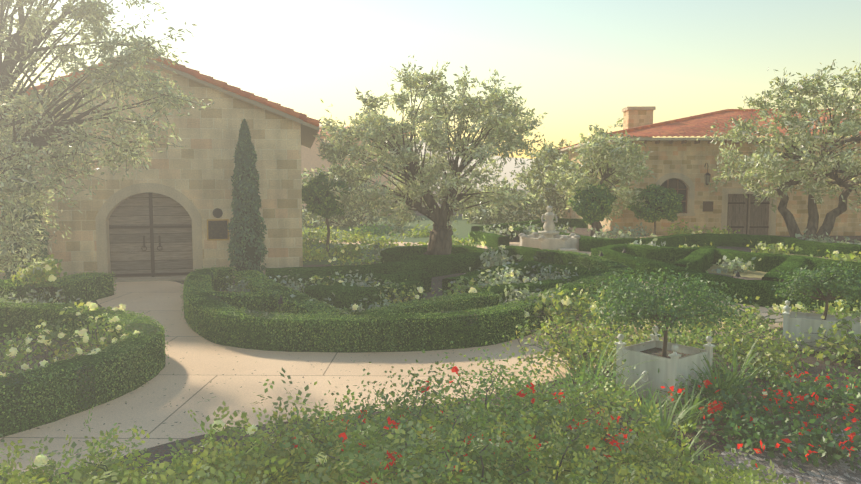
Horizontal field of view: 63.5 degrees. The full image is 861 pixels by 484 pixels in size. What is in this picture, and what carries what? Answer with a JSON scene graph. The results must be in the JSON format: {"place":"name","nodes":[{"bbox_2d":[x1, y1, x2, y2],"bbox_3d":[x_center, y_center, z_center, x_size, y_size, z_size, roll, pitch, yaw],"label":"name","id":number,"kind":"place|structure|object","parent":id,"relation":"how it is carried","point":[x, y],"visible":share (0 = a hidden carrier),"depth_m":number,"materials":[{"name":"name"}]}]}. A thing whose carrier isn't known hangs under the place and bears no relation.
{"place":"outdoors","nodes":[
{"label":"outdoors","id":0,"kind":"place"},
{"bbox_2d":[302,216,493,264],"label":"lawn","id":1,"kind":"structure","parent":0,"point":[462,227],"depth_m":39.80,"materials":[{"name":"green plant"}]},
{"bbox_2d":[302,173,354,253],"bbox_3d":[-4.145,-1.142,27.920,2.368,3.278,2.229,0,5,1],"label":"topiary tree","id":2,"kind":"object","parent":1,"relation":"on","point":[318,198],"visible":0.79,"depth_m":27.25,"materials":[{"name":"green plant"}]},
{"bbox_2d":[301,154,386,227],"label":"shrubs","id":3,"kind":"object","parent":1,"relation":"on","point":[353,219],"depth_m":44.66,"materials":[{"name":"green plant"}]},
{"bbox_2d":[0,281,857,483],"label":"path","id":4,"kind":"structure","parent":0,"point":[204,360],"depth_m":10.22,"materials":[{"name":"concrete"}]},
{"bbox_2d":[13,291,481,472],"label":"fallen leaves","id":5,"kind":"object","parent":4,"relation":"on","point":[211,393],"visible":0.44,"depth_m":9.32,"materials":[{"name":"brown plant"}]},
{"bbox_2d":[0,189,860,483],"bbox_3d":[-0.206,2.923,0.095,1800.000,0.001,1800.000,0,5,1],"label":"ground","id":6,"kind":"structure","parent":0,"point":[158,451],"depth_m":9.39,"materials":[{"name":"soil"}]},
{"bbox_2d":[1,125,49,281],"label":"cypress","id":7,"kind":"object","parent":6,"relation":"on","point":[15,247],"visible":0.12,"depth_m":18.90,"materials":[{"name":"green plant"}]},
{"bbox_2d":[0,0,213,276],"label":"olive tree","id":8,"kind":"object","parent":6,"relation":"on","point":[17,100],"depth_m":11.93,"materials":[{"name":"green plant"}]},
{"bbox_2d":[113,276,186,281],"bbox_3d":[-8.322,1.105,20.716,2.960,0.045,0.650,-1,5,-11],"label":"doorstep","id":9,"kind":"object","parent":6,"relation":"on","point":[171,278],"visible":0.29,"depth_m":20.56,"materials":[{"name":"stone"}]},
{"bbox_2d":[0,61,302,280],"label":"building walls","id":10,"kind":"structure","parent":6,"relation":"on","point":[197,172],"depth_m":20.70,"materials":[{"name":"beige stone"}]},
{"bbox_2d":[95,183,202,273],"bbox_3d":[-8.322,-0.318,20.730,2.902,2.878,0.900,0,5,1],"label":"door arch","id":11,"kind":"structure","parent":10,"relation":"attached to","point":[110,205],"depth_m":20.48,"materials":[{"name":"beige stone"}]},
{"bbox_2d":[109,192,191,270],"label":"building door planks","id":12,"kind":"object","parent":10,"relation":"attached to","point":[153,233],"visible":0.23,"depth_m":20.93,"materials":[{"name":"brown wood"}]},
{"bbox_2d":[109,193,191,276],"bbox_3d":[-8.377,-0.182,20.886,2.360,2.580,0.077,-1,5,-11],"label":"door hardware","id":13,"kind":"object","parent":10,"relation":"attached to","point":[152,273],"visible":0.88,"depth_m":20.90,"materials":[{"name":"grey metal"}]},
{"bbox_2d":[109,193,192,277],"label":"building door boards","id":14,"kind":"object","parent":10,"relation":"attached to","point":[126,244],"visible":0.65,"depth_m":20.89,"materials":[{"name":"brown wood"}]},
{"bbox_2d":[2,57,319,148],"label":"building roof","id":15,"kind":"structure","parent":10,"relation":"attached to","point":[309,128],"depth_m":20.52,"materials":[{"name":"tile"}]},
{"bbox_2d":[207,208,228,240],"bbox_3d":[-6.408,-0.534,20.947,0.640,0.970,0.050,-1,5,-11],"label":"wall plaque","id":16,"kind":"object","parent":10,"relation":"attached to","point":[217,229],"visible":0.96,"depth_m":20.93,"materials":[{"name":"gold metal"}]},
{"bbox_2d":[226,119,267,274],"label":"cypress","id":17,"kind":"object","parent":6,"relation":"on","point":[246,243],"visible":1,"depth_m":19.99,"materials":[{"name":"green plant"}]},
{"bbox_2d":[278,295,283,310],"bbox_3d":[-3.024,1.385,14.143,0.153,0.627,0.239,0,5,1],"label":"path light","id":18,"kind":"object","parent":6,"relation":"on","point":[280,301],"visible":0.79,"depth_m":14.04,"materials":[{"name":"brown metal"}]},
{"bbox_2d":[301,126,412,212],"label":"tan building","id":19,"kind":"structure","parent":6,"relation":"on","point":[311,158],"depth_m":61.63,"materials":[{"name":"stone"}]},
{"bbox_2d":[311,240,486,247],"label":"path","id":20,"kind":"structure","parent":6,"relation":"on","point":[399,243],"depth_m":32.71,"materials":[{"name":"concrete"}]},
{"bbox_2d":[313,56,546,254],"bbox_3d":[-0.014,-2.478,23.679,8.077,7.845,6.226,0,5,1],"label":"olive tree","id":21,"kind":"object","parent":6,"relation":"on","point":[371,125],"depth_m":22.95,"materials":[{"name":"green plant"}]},
{"bbox_2d":[0,219,860,483],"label":"shrubs","id":22,"kind":"object","parent":6,"relation":"on","point":[580,464],"depth_m":6.25,"materials":[{"name":"green plant"}]},
{"bbox_2d":[0,218,860,437],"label":"boxwood hedges","id":23,"kind":"object","parent":6,"relation":"on","point":[413,265],"depth_m":14.20,"materials":[{"name":"green plant"}]},
{"bbox_2d":[31,292,860,483],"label":"green shrub stems","id":24,"kind":"object","parent":6,"relation":"on","point":[790,428],"visible":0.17,"depth_m":7.93,"materials":[{"name":"green plant"}]},
{"bbox_2d":[459,176,546,224],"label":"shrubs","id":25,"kind":"object","parent":6,"relation":"on","point":[517,212],"visible":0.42,"depth_m":47.73,"materials":[{"name":"green plant"}]},
{"bbox_2d":[484,242,590,254],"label":"path","id":26,"kind":"structure","parent":6,"relation":"on","point":[515,243],"depth_m":31.73,"materials":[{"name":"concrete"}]},
{"bbox_2d":[518,206,579,252],"bbox_3d":[5.102,-0.598,29.691,2.537,1.880,3.011,0,5,1],"label":"fountain","id":27,"kind":"object","parent":26,"relation":"on","point":[550,238],"visible":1,"depth_m":29.36,"materials":[{"name":"grey stone"}]},
{"bbox_2d":[510,138,571,218],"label":"tree","id":28,"kind":"object","parent":6,"relation":"on","point":[549,157],"depth_m":50.27,"materials":[{"name":"green plant"}]},
{"bbox_2d":[568,183,616,235],"bbox_3d":[7.982,-1.478,34.175,2.265,2.868,2.286,0,5,1],"label":"topiary tree","id":29,"kind":"object","parent":6,"relation":"on","point":[590,207],"visible":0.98,"depth_m":33.57,"materials":[{"name":"green plant"}]},
{"bbox_2d":[542,118,655,237],"bbox_3d":[8.729,-3.241,35.731,6.214,6.254,5.622,0,5,1],"label":"tree","id":30,"kind":"object","parent":6,"relation":"on","point":[628,156],"depth_m":34.65,"materials":[{"name":"green plant"}]},
{"bbox_2d":[627,184,683,234],"bbox_3d":[11.478,-1.583,35.618,2.846,2.828,2.904,0,5,1],"label":"tree","id":31,"kind":"object","parent":6,"relation":"on","point":[660,202],"visible":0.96,"depth_m":34.83,"materials":[{"name":"green plant"}]},
{"bbox_2d":[531,334,784,471],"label":"strap leaf clumps","id":32,"kind":"object","parent":6,"relation":"on","point":[684,416],"visible":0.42,"depth_m":8.40,"materials":[{"name":"green plant"}]},
{"bbox_2d":[615,326,714,411],"bbox_3d":[3.160,1.680,9.414,0.932,0.860,0.932,-4,6,-39],"label":"planter box","id":33,"kind":"object","parent":6,"relation":"on","point":[676,362],"visible":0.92,"depth_m":9.21,"materials":[{"name":"paint"}]},
{"bbox_2d":[586,257,756,356],"bbox_3d":[3.130,0.888,9.307,2.209,1.378,2.174,0,5,1],"label":"potted tree","id":34,"kind":"object","parent":33,"relation":"on","point":[631,301],"visible":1,"depth_m":9.00,"materials":[{"name":"green plant"}]},
{"bbox_2d":[589,255,752,305],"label":"path","id":35,"kind":"structure","parent":6,"relation":"on","point":[690,294],"depth_m":17.64,"materials":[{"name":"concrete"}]},
{"bbox_2d":[557,141,860,235],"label":"building walls","id":36,"kind":"structure","parent":6,"relation":"on","point":[689,159],"depth_m":37.45,"materials":[{"name":"beige stone"}]},
{"bbox_2d":[661,178,685,211],"bbox_3d":[13.147,-2.519,37.805,1.600,1.900,0.001,0,5,1],"label":"dark window","id":37,"kind":"structure","parent":36,"relation":"attached to","point":[673,183],"depth_m":37.76,"materials":[{"name":"grey"}]},
{"bbox_2d":[667,179,687,212],"bbox_3d":[13.146,-2.489,37.768,1.610,1.846,0.060,0,5,1],"label":"window frame","id":38,"kind":"object","parent":36,"relation":"attached to","point":[677,189],"visible":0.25,"depth_m":37.70,"materials":[{"name":"brown wood"}]},
{"bbox_2d":[705,163,709,184],"bbox_3d":[14.747,-3.633,37.140,0.269,1.196,0.572,0,5,1],"label":"wall lantern","id":39,"kind":"object","parent":36,"relation":"attached to","point":[707,177],"visible":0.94,"depth_m":36.94,"materials":[{"name":"grey metal"}]},
{"bbox_2d":[703,201,712,211],"bbox_3d":[14.986,-1.918,37.534,0.550,0.550,0.040,0,5,1],"label":"wall plaque","id":40,"kind":"object","parent":36,"relation":"attached to","point":[707,206],"visible":0.93,"depth_m":37.51,"materials":[{"name":"brown"}]},
{"bbox_2d":[558,109,860,149],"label":"building roof","id":41,"kind":"structure","parent":36,"relation":"attached to","point":[697,125],"depth_m":40.52,"materials":[{"name":"red tile"}]},
{"bbox_2d":[621,106,655,137],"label":"chimney","id":42,"kind":"object","parent":41,"relation":"on","point":[637,116],"visible":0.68,"depth_m":42.33,"materials":[{"name":"beige stone"}]},
{"bbox_2d":[559,137,860,152],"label":"roof eave","id":43,"kind":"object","parent":36,"relation":"attached to","point":[684,140],"depth_m":36.76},
{"bbox_2d":[655,173,776,235],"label":"stone trim","id":44,"kind":"structure","parent":36,"relation":"attached to","point":[686,181],"depth_m":37.49,"materials":[{"name":"beige stone"}]},
{"bbox_2d":[727,194,769,234],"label":"building door planks","id":45,"kind":"object","parent":36,"relation":"attached to","point":[757,215],"depth_m":37.73,"materials":[{"name":"brown wood"}]},
{"bbox_2d":[728,194,769,233],"bbox_3d":[17.199,-1.483,37.719,2.530,2.250,0.030,0,5,1],"label":"door hardware","id":46,"kind":"object","parent":36,"relation":"attached to","point":[747,214],"visible":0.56,"depth_m":37.70,"materials":[{"name":"grey metal"}]},
{"bbox_2d":[690,254,825,277],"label":"path","id":47,"kind":"structure","parent":6,"relation":"on","point":[755,274],"depth_m":22.06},
{"bbox_2d":[697,59,860,240],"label":"olive tree","id":48,"kind":"object","parent":6,"relation":"on","point":[770,162],"depth_m":31.29,"materials":[{"name":"green plant"}]},
{"bbox_2d":[705,427,860,483],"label":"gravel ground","id":49,"kind":"structure","parent":6,"relation":"on","point":[841,473],"depth_m":7.13,"materials":[{"name":"grey gravel"}]},
{"bbox_2d":[782,300,860,356],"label":"planter box","id":50,"kind":"object","parent":6,"relation":"on","point":[805,322],"visible":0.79,"depth_m":11.83,"materials":[{"name":"paint"}]},
{"bbox_2d":[771,260,860,319],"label":"potted tree","id":51,"kind":"object","parent":50,"relation":"on","point":[846,283],"visible":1,"depth_m":11.77,"materials":[{"name":"green plant"}]},
{"bbox_2d":[2,0,860,158],"label":"sky","id":52,"kind":"structure","parent":0,"point":[580,63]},
{"bbox_2d":[319,124,665,188],"bbox_3d":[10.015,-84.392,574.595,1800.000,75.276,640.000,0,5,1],"label":"distant hills","id":53,"kind":"structure","parent":0,"point":[508,167],"depth_m":345.67,"materials":[{"name":"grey plant"}]}
]}

